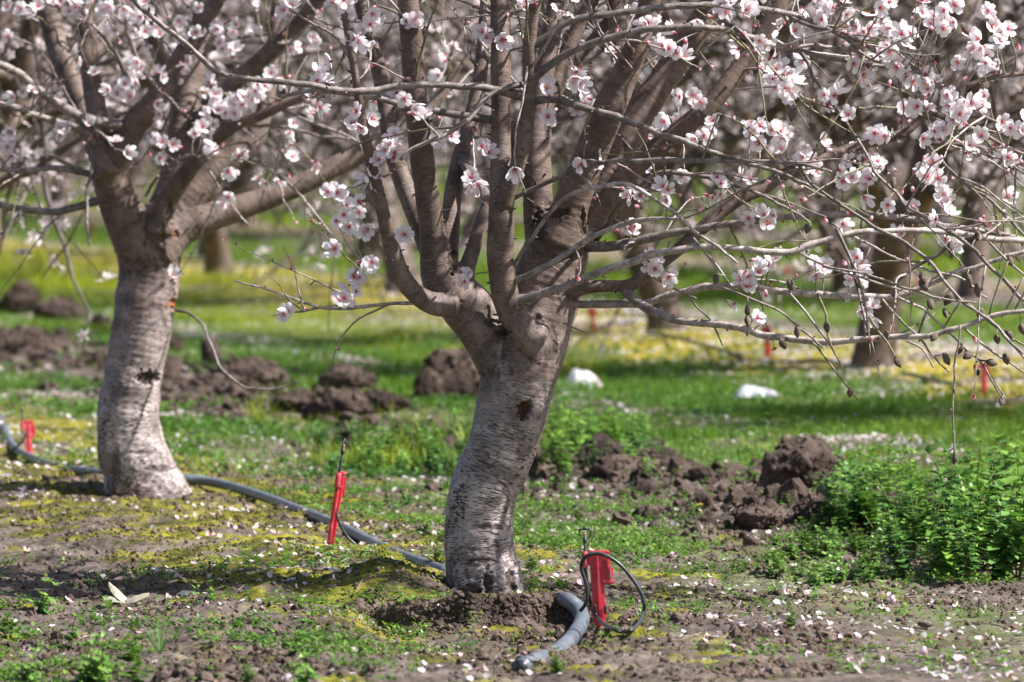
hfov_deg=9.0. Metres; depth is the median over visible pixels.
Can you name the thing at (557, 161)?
almond tree
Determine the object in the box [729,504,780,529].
soil clod
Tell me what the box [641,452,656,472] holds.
weed
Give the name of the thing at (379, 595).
bank moss
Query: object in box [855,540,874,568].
weed
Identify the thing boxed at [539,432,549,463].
weed
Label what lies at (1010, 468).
weed
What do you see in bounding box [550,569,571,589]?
weed
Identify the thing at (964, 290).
almond tree
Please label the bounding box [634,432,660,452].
weed
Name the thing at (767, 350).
sprinkler stake
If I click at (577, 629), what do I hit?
irrigation hose
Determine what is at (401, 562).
moss cushions
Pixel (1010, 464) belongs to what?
weed
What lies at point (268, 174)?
almond tree
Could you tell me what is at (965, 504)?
weed
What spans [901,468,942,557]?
weed
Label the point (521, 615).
bank crumbs
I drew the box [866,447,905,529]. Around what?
weed
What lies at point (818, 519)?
weed
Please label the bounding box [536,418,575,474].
weed
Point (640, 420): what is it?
weed
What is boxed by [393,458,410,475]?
weed
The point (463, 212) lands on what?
almond tree
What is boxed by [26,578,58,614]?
weed
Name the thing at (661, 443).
soil clod
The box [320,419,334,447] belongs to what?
weed
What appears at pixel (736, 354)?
irrigation hose
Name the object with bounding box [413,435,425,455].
weed
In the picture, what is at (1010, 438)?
weed
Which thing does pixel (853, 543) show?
weed
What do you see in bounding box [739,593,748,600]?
fallen hull
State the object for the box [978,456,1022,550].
weed
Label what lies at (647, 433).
weed
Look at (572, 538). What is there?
ground cover
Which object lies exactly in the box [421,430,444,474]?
weed
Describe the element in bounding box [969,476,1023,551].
weed
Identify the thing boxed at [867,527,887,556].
weed
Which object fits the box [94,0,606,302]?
almond tree
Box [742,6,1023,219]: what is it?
almond tree
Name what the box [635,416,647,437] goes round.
weed
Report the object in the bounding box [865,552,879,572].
weed
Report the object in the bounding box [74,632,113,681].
weed
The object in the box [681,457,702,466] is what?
soil clod
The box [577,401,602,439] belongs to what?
weed
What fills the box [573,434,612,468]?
weed
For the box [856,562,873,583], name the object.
weed
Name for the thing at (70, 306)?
soil clod
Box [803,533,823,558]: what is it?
weed
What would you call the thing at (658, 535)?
weed
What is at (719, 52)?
almond tree
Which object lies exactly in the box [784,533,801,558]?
weed
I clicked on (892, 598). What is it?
fallen blossoms
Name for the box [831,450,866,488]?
weed
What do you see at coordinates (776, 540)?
weed
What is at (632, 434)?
weed
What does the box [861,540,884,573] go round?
weed
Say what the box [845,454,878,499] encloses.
weed
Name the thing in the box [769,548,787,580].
weed
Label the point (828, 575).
weed
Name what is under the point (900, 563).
weed
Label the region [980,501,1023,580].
weed
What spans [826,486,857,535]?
weed
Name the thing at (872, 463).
weed
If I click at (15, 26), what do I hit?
almond tree
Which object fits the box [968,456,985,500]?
weed
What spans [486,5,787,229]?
almond tree
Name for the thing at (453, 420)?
weed
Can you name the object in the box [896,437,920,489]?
weed
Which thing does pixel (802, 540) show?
weed
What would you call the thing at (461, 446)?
weed
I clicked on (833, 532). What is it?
weed
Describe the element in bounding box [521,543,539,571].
weed
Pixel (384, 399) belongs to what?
soil clod
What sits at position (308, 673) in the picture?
weed
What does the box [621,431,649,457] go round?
weed
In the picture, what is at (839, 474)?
weed
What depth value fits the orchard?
118.00 m
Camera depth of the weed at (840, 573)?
12.56 m
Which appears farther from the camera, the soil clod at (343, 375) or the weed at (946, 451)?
the soil clod at (343, 375)
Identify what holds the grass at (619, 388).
on the ground at (104, 542)
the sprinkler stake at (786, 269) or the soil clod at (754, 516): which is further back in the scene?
the sprinkler stake at (786, 269)
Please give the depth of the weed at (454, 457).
16.15 m
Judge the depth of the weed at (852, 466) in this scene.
14.72 m
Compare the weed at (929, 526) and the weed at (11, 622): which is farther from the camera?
the weed at (929, 526)
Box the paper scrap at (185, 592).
[176,590,194,594]
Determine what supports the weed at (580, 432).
on the ground at (104, 542)
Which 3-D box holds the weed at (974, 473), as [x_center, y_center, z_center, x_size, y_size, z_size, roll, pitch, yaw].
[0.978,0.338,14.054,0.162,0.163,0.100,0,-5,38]
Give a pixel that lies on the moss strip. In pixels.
(1018, 373)
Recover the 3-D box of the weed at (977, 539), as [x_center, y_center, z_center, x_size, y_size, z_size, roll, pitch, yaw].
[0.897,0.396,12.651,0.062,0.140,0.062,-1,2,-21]
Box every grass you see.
[0,179,1023,300]
[0,271,1023,489]
[226,377,680,479]
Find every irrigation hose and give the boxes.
[0,414,589,671]
[646,331,742,357]
[735,358,1023,397]
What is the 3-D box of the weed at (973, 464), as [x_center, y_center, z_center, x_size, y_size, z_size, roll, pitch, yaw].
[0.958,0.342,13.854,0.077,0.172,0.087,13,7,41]
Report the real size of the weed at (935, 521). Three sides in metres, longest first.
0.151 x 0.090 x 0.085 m
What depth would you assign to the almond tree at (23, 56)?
18.87 m
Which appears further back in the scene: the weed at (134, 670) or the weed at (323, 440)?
the weed at (323, 440)
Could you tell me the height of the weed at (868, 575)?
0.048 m
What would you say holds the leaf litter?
on the ground at (104, 542)
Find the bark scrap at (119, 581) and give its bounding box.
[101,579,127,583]
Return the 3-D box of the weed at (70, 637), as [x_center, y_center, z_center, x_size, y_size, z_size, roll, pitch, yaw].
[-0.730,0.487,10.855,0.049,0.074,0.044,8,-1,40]
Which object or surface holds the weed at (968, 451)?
on the ground at (104, 542)
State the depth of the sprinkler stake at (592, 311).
26.18 m
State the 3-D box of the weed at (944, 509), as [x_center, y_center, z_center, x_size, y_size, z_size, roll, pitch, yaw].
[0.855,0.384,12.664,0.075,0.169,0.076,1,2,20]
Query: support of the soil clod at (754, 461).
on the ground at (104, 542)
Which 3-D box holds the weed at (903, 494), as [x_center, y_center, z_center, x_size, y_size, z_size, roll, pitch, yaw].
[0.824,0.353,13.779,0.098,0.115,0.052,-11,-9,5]
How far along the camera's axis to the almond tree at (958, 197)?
63.81 m
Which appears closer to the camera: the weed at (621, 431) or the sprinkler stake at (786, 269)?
the weed at (621, 431)
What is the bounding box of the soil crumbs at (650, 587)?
[0,454,1023,681]
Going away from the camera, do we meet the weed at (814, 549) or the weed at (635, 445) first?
the weed at (814, 549)
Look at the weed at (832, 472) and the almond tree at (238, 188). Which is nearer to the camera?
the weed at (832, 472)
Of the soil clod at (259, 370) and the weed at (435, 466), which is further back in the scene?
the soil clod at (259, 370)
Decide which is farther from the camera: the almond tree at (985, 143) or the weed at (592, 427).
the almond tree at (985, 143)
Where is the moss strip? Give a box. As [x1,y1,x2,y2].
[244,279,1023,400]
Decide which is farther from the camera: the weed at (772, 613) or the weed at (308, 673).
the weed at (772, 613)
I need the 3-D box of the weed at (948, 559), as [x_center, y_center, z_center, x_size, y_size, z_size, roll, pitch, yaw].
[0.843,0.405,12.575,0.141,0.126,0.074,1,2,27]
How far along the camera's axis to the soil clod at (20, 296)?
29.50 m
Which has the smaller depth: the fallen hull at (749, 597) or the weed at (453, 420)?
the fallen hull at (749, 597)
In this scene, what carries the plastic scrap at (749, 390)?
on the ground at (104, 542)
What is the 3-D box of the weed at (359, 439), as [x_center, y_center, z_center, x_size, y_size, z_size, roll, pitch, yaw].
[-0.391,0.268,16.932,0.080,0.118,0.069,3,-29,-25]
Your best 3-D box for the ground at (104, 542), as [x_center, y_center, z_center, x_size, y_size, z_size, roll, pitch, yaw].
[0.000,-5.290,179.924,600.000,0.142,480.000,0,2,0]
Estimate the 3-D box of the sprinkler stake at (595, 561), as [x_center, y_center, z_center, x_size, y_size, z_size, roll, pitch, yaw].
[0.172,0.423,11.032,0.116,0.197,0.414,0,2,0]
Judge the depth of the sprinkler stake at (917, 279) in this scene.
32.39 m
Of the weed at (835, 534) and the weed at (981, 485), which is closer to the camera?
the weed at (981, 485)
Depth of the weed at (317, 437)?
17.21 m
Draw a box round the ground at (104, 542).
[0,164,1023,681]
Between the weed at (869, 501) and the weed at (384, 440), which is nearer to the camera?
the weed at (869, 501)
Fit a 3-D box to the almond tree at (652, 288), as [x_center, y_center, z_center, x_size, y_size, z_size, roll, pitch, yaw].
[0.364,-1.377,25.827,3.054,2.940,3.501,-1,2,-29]
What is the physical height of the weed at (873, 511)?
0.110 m
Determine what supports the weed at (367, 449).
on the ground at (104, 542)
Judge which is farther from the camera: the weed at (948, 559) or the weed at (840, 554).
the weed at (840, 554)
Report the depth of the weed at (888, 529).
13.53 m
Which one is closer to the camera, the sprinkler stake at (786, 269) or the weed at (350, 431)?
the weed at (350, 431)
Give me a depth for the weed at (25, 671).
10.19 m
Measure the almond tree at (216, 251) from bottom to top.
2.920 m
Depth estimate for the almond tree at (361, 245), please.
37.85 m
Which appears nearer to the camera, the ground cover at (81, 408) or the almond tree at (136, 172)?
the ground cover at (81, 408)
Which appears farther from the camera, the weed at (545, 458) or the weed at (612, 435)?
the weed at (612, 435)
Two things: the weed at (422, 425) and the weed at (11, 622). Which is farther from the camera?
the weed at (422, 425)
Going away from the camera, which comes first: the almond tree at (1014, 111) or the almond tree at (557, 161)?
the almond tree at (1014, 111)
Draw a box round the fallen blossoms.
[23,530,976,681]
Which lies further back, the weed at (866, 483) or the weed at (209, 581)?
the weed at (866, 483)
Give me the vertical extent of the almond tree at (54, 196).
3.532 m
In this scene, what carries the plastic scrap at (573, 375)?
on the ground at (104, 542)
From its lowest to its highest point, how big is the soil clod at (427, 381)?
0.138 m
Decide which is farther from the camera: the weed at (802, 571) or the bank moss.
the weed at (802, 571)
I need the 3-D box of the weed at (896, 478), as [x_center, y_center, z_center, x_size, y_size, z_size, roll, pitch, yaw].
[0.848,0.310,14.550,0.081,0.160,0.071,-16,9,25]
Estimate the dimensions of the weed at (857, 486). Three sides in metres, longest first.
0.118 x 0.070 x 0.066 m
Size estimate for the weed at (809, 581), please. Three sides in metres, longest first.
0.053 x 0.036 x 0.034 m
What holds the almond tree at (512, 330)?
on the ground at (104, 542)
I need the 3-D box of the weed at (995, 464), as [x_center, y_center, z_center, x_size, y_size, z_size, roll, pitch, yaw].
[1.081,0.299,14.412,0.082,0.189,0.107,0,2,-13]
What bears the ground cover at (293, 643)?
on the ground at (104, 542)
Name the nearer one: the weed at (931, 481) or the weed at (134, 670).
the weed at (134, 670)
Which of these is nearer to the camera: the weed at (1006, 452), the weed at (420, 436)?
the weed at (1006, 452)
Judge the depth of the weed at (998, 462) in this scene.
14.31 m
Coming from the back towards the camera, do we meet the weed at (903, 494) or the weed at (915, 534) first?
the weed at (903, 494)
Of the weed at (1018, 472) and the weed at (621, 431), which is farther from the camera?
the weed at (621, 431)
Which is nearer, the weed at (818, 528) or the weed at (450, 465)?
the weed at (818, 528)
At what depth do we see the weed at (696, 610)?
11.28 m
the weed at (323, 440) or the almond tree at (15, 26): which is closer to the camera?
the weed at (323, 440)
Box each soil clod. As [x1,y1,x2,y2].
[0,280,40,314]
[0,337,69,354]
[6,403,15,409]
[32,296,87,320]
[88,313,112,329]
[168,334,185,352]
[199,336,223,364]
[210,354,290,386]
[269,390,312,413]
[300,386,375,421]
[315,361,377,391]
[363,388,411,413]
[412,367,444,400]
[423,347,479,400]
[585,452,637,481]
[638,437,665,449]
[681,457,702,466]
[713,469,735,478]
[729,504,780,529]
[747,458,761,467]
[758,434,845,491]
[793,496,837,520]
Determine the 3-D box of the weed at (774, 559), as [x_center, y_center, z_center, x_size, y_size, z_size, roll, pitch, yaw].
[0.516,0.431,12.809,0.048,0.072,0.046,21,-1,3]
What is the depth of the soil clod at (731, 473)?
15.61 m
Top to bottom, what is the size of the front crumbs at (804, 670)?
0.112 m
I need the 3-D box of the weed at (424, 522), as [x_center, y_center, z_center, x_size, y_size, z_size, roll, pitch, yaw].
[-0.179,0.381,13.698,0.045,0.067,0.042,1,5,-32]
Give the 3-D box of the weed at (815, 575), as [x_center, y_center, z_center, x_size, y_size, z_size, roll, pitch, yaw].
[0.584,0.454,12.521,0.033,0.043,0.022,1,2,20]
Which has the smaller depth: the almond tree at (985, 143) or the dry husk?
the dry husk
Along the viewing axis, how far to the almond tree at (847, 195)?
67.48 m
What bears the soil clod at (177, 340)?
on the ground at (104, 542)
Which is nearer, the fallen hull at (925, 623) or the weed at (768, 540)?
the fallen hull at (925, 623)
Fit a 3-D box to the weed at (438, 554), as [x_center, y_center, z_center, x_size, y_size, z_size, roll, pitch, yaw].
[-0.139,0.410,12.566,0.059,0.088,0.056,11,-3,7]
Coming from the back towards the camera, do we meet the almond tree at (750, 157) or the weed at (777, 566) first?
the almond tree at (750, 157)
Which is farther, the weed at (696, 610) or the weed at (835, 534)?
the weed at (835, 534)
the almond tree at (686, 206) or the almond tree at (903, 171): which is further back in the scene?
the almond tree at (686, 206)
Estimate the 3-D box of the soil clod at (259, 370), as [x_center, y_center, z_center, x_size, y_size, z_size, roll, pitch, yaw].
[-0.853,0.114,21.323,0.260,0.141,0.200,1,2,16]
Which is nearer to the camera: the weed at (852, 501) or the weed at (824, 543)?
the weed at (824, 543)
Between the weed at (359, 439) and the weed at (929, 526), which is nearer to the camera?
the weed at (929, 526)
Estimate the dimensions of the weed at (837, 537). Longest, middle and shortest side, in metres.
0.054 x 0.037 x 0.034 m
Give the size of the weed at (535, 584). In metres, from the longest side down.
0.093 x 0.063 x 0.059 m
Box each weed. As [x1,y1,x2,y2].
[0,601,20,632]
[9,647,42,681]
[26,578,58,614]
[59,612,83,647]
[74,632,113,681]
[115,647,155,681]
[122,626,144,661]
[207,580,216,599]
[235,654,260,681]
[291,652,323,681]
[305,423,323,451]
[311,423,331,448]
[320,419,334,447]
[325,451,340,471]
[333,432,341,449]
[342,414,357,436]
[342,451,351,469]
[349,421,371,451]
[351,451,372,474]
[353,434,382,466]
[355,438,388,468]
[367,422,395,449]
[371,419,399,462]
[385,406,416,435]
[393,446,410,476]
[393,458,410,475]
[399,416,413,443]
[407,448,421,468]
[413,427,428,448]
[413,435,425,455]
[414,413,430,440]
[416,506,433,531]
[418,418,451,437]
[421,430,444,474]
[423,423,446,449]
[425,531,444,562]
[426,450,442,479]
[435,437,447,464]
[440,449,456,475]
[444,451,456,474]
[448,402,466,439]
[454,431,470,455]
[461,414,472,444]
[518,561,546,590]
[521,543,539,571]
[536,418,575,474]
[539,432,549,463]
[545,395,566,439]
[546,646,564,673]
[547,424,573,475]
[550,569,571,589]
[555,439,571,472]
[559,400,590,454]
[571,417,588,445]
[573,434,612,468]
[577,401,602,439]
[594,408,609,434]
[598,403,623,441]
[614,408,626,441]
[617,433,636,455]
[620,411,645,448]
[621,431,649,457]
[630,408,649,432]
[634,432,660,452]
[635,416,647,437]
[635,419,657,438]
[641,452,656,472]
[655,534,668,552]
[689,599,702,613]
[761,546,770,559]
[761,550,777,575]
[762,538,781,564]
[762,542,788,567]
[763,599,776,620]
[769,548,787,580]
[770,526,783,545]
[782,603,801,628]
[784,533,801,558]
[784,535,799,559]
[784,550,801,580]
[793,516,812,549]
[796,547,812,566]
[796,561,805,576]
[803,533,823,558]
[803,561,826,586]
[805,563,819,583]
[806,536,820,556]
[807,567,824,582]
[810,503,833,533]
[810,525,820,546]
[813,471,837,484]
[813,527,833,556]
[819,493,830,517]
[819,517,841,543]
[819,526,840,556]
[820,470,847,504]
[822,551,840,582]
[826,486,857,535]
[827,464,851,507]
[828,528,841,549]
[828,540,846,564]
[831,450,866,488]
[834,560,849,581]
[838,452,857,484]
[842,477,870,520]
[843,527,860,551]
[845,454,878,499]
[846,475,875,514]
[846,523,864,550]
[849,438,895,489]
[850,477,877,509]
[852,476,883,517]
[854,528,866,549]
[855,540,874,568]
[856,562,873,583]
[858,485,882,530]
[859,462,871,485]
[859,562,876,583]
[860,503,916,578]
[861,495,879,526]
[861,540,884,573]
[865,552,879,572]
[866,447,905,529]
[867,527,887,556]
[871,472,951,561]
[873,508,908,546]
[874,445,907,486]
[881,480,918,518]
[892,482,915,535]
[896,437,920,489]
[896,456,936,514]
[900,465,939,493]
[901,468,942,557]
[903,512,924,558]
[910,490,946,528]
[917,520,984,579]
[920,507,938,552]
[922,445,983,532]
[927,503,963,575]
[930,436,1022,519]
[930,485,973,564]
[930,493,984,576]
[933,470,964,529]
[933,496,969,574]
[934,475,974,518]
[935,460,1003,500]
[942,449,979,482]
[945,517,980,582]
[946,478,997,562]
[952,462,982,506]
[962,469,1005,564]
[964,509,988,576]
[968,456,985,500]
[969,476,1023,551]
[972,481,1023,581]
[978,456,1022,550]
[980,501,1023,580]
[984,436,1018,476]
[986,440,1012,498]
[988,431,1023,486]
[995,442,1023,493]
[995,458,1023,490]
[998,453,1023,566]
[999,436,1023,473]
[1004,464,1021,490]
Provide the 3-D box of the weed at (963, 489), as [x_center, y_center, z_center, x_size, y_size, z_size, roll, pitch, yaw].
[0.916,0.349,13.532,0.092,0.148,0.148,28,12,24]
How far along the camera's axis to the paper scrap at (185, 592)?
12.04 m
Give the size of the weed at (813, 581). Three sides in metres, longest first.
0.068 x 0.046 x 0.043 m
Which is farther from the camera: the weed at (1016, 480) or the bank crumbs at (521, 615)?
the weed at (1016, 480)
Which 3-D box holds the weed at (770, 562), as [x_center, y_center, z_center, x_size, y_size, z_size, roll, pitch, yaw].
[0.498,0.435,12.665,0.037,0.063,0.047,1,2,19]
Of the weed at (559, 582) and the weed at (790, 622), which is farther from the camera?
the weed at (559, 582)
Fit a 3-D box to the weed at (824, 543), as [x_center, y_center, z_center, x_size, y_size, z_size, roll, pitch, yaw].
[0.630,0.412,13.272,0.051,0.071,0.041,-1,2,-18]
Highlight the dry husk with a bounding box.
[104,582,149,603]
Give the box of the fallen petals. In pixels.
[0,235,1023,681]
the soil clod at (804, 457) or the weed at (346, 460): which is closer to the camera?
the soil clod at (804, 457)
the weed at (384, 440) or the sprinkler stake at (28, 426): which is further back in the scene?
the sprinkler stake at (28, 426)
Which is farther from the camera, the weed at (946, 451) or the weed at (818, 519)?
the weed at (946, 451)
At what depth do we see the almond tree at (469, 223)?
43.09 m
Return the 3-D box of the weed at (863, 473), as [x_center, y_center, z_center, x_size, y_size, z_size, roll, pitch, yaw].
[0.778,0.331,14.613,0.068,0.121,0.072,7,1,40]
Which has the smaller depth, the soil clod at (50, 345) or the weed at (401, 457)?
the weed at (401, 457)
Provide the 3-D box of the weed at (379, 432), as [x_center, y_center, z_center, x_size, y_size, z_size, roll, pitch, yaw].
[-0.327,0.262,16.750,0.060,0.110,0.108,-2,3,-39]
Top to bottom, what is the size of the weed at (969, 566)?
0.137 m
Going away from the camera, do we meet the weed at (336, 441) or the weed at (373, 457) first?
the weed at (373, 457)
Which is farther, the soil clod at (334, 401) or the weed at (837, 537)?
the soil clod at (334, 401)
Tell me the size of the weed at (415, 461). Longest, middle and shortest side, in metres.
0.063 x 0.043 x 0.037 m
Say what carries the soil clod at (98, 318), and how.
on the ground at (104, 542)
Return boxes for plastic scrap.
[566,368,601,386]
[733,385,777,396]
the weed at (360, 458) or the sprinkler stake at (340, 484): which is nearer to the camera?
the sprinkler stake at (340, 484)
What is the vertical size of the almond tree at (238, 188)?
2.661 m
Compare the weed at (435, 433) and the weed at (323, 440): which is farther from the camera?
the weed at (323, 440)
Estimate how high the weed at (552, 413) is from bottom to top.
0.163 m
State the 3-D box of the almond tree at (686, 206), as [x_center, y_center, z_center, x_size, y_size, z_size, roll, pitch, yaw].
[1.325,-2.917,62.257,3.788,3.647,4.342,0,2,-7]
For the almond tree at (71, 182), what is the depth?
75.87 m
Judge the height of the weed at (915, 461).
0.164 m
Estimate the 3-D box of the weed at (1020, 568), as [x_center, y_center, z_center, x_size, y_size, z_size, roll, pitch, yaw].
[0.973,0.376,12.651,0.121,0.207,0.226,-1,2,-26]
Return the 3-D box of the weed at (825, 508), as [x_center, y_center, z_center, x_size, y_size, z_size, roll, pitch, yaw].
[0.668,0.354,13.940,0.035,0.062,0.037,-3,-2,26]
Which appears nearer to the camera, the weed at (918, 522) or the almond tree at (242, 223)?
the weed at (918, 522)
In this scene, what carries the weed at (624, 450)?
on the ground at (104, 542)
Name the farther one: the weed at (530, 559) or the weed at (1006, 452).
the weed at (1006, 452)
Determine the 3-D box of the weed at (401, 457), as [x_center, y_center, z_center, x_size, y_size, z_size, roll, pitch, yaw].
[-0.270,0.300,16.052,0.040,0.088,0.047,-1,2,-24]
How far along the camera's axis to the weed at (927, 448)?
13.57 m
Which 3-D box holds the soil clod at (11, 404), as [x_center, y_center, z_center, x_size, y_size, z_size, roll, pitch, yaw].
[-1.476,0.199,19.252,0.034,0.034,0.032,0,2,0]
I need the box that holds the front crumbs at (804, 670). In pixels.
[0,606,1018,681]
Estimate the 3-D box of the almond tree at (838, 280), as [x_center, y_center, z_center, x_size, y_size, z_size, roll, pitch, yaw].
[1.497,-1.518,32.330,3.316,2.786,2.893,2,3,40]
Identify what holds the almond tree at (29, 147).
on the ground at (104, 542)
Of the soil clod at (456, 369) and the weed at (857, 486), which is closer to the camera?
the weed at (857, 486)
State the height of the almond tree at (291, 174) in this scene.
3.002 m
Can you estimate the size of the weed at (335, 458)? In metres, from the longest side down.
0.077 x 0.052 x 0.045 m
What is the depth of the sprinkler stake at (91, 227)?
47.04 m
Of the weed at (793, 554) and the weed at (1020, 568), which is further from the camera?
the weed at (793, 554)
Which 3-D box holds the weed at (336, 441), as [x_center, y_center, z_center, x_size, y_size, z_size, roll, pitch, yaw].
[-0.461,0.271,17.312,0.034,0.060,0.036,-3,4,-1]
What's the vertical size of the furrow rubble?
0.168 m
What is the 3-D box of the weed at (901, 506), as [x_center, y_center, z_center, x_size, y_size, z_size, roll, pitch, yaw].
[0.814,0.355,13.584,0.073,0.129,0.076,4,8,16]
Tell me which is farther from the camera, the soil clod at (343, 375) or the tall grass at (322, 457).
the soil clod at (343, 375)
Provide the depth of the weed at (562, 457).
16.02 m
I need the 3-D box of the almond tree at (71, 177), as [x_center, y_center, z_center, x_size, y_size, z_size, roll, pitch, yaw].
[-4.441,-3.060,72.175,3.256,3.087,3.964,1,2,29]
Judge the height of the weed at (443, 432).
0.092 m
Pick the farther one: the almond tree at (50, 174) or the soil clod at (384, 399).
the almond tree at (50, 174)
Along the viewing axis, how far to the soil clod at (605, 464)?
15.79 m
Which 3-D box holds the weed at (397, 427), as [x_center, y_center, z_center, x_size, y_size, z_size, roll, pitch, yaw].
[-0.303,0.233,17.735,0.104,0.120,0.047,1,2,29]
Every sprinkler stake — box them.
[0,403,35,456]
[88,223,93,237]
[327,438,355,544]
[578,526,645,633]
[585,299,596,329]
[761,325,771,357]
[785,262,789,278]
[914,269,919,285]
[978,350,990,393]
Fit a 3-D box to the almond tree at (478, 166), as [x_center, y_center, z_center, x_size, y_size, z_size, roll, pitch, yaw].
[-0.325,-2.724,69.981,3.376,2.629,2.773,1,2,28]
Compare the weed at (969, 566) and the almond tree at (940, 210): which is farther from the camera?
the almond tree at (940, 210)
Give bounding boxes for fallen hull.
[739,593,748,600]
[746,594,757,601]
[917,620,933,627]
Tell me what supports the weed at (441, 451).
on the ground at (104, 542)
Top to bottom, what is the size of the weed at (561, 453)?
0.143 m
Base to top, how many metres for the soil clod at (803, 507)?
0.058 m
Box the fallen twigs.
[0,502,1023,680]
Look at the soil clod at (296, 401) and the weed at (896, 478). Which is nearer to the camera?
the weed at (896, 478)
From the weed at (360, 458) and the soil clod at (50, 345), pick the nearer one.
the weed at (360, 458)
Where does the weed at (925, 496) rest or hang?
on the ground at (104, 542)
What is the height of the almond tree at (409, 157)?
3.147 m
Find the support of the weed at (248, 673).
on the ground at (104, 542)
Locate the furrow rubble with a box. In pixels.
[0,322,990,546]
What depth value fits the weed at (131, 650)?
10.49 m
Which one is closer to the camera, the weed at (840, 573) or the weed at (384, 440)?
the weed at (840, 573)
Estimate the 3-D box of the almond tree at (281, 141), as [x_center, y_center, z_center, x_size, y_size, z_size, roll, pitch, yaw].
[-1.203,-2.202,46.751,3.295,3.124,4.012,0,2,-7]
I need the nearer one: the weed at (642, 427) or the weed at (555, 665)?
the weed at (555, 665)
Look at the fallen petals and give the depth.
17.89 m
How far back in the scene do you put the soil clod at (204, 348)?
23.31 m
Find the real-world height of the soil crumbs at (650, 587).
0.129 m
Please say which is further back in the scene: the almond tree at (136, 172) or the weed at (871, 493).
the almond tree at (136, 172)
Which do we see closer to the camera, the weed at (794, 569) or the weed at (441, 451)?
the weed at (794, 569)
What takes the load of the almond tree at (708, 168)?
on the ground at (104, 542)
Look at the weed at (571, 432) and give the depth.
16.62 m
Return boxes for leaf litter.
[0,487,1023,681]
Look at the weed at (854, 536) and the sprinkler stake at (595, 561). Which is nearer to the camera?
the sprinkler stake at (595, 561)
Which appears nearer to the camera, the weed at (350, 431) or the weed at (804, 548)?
the weed at (804, 548)
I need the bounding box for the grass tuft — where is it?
[139,600,175,653]
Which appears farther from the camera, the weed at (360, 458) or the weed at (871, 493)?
the weed at (360, 458)
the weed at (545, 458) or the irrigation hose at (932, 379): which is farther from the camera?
the irrigation hose at (932, 379)
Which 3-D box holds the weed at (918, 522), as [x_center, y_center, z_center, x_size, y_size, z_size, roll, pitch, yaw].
[0.797,0.359,13.024,0.164,0.194,0.087,-1,-7,18]
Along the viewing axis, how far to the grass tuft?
10.55 m
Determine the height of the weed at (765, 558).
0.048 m
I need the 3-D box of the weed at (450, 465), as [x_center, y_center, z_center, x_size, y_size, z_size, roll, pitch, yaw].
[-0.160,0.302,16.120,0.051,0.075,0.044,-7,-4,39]
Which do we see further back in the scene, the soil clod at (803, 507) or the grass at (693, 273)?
the grass at (693, 273)
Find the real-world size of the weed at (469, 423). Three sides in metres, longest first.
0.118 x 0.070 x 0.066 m
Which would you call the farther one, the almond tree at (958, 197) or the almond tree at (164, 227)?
the almond tree at (958, 197)
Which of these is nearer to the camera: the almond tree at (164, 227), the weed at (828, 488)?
the weed at (828, 488)
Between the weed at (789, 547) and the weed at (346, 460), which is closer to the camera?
the weed at (789, 547)
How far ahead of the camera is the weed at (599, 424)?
17.33 m
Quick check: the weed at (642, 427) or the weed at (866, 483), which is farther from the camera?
the weed at (642, 427)
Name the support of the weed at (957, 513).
on the ground at (104, 542)
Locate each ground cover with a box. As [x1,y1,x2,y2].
[0,325,1023,490]
[0,466,1023,681]
[1,610,419,681]
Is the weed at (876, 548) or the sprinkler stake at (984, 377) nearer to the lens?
the weed at (876, 548)
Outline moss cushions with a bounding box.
[0,460,657,668]
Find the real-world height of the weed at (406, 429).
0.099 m
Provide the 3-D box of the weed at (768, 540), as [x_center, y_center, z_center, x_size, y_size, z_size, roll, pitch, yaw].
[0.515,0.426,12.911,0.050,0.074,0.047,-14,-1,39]
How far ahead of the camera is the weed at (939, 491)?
13.50 m
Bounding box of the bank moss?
[358,588,567,633]
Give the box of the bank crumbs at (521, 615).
[342,589,611,634]
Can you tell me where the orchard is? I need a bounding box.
[6,138,995,166]
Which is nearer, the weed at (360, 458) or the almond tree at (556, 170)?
the weed at (360, 458)
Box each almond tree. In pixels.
[0,0,463,358]
[0,0,489,499]
[0,8,163,245]
[0,129,51,175]
[2,0,456,274]
[7,0,209,277]
[11,0,521,258]
[13,12,189,207]
[22,128,82,189]
[30,0,180,187]
[58,0,572,268]
[64,1,305,212]
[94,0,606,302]
[130,0,1023,593]
[139,5,332,226]
[168,0,1020,337]
[178,0,523,234]
[255,151,303,187]
[264,124,340,202]
[387,0,1023,369]
[396,143,475,194]
[430,98,488,215]
[434,0,731,245]
[435,130,553,199]
[469,18,661,188]
[483,5,743,221]
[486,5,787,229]
[487,0,1023,291]
[515,0,1023,276]
[551,46,794,210]
[669,99,834,212]
[701,140,794,183]
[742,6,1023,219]
[745,113,850,199]
[755,0,1023,298]
[823,0,1023,259]
[831,140,990,222]
[866,0,1023,226]
[954,151,981,206]
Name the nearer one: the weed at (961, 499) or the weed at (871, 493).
the weed at (961, 499)
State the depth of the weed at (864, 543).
13.46 m

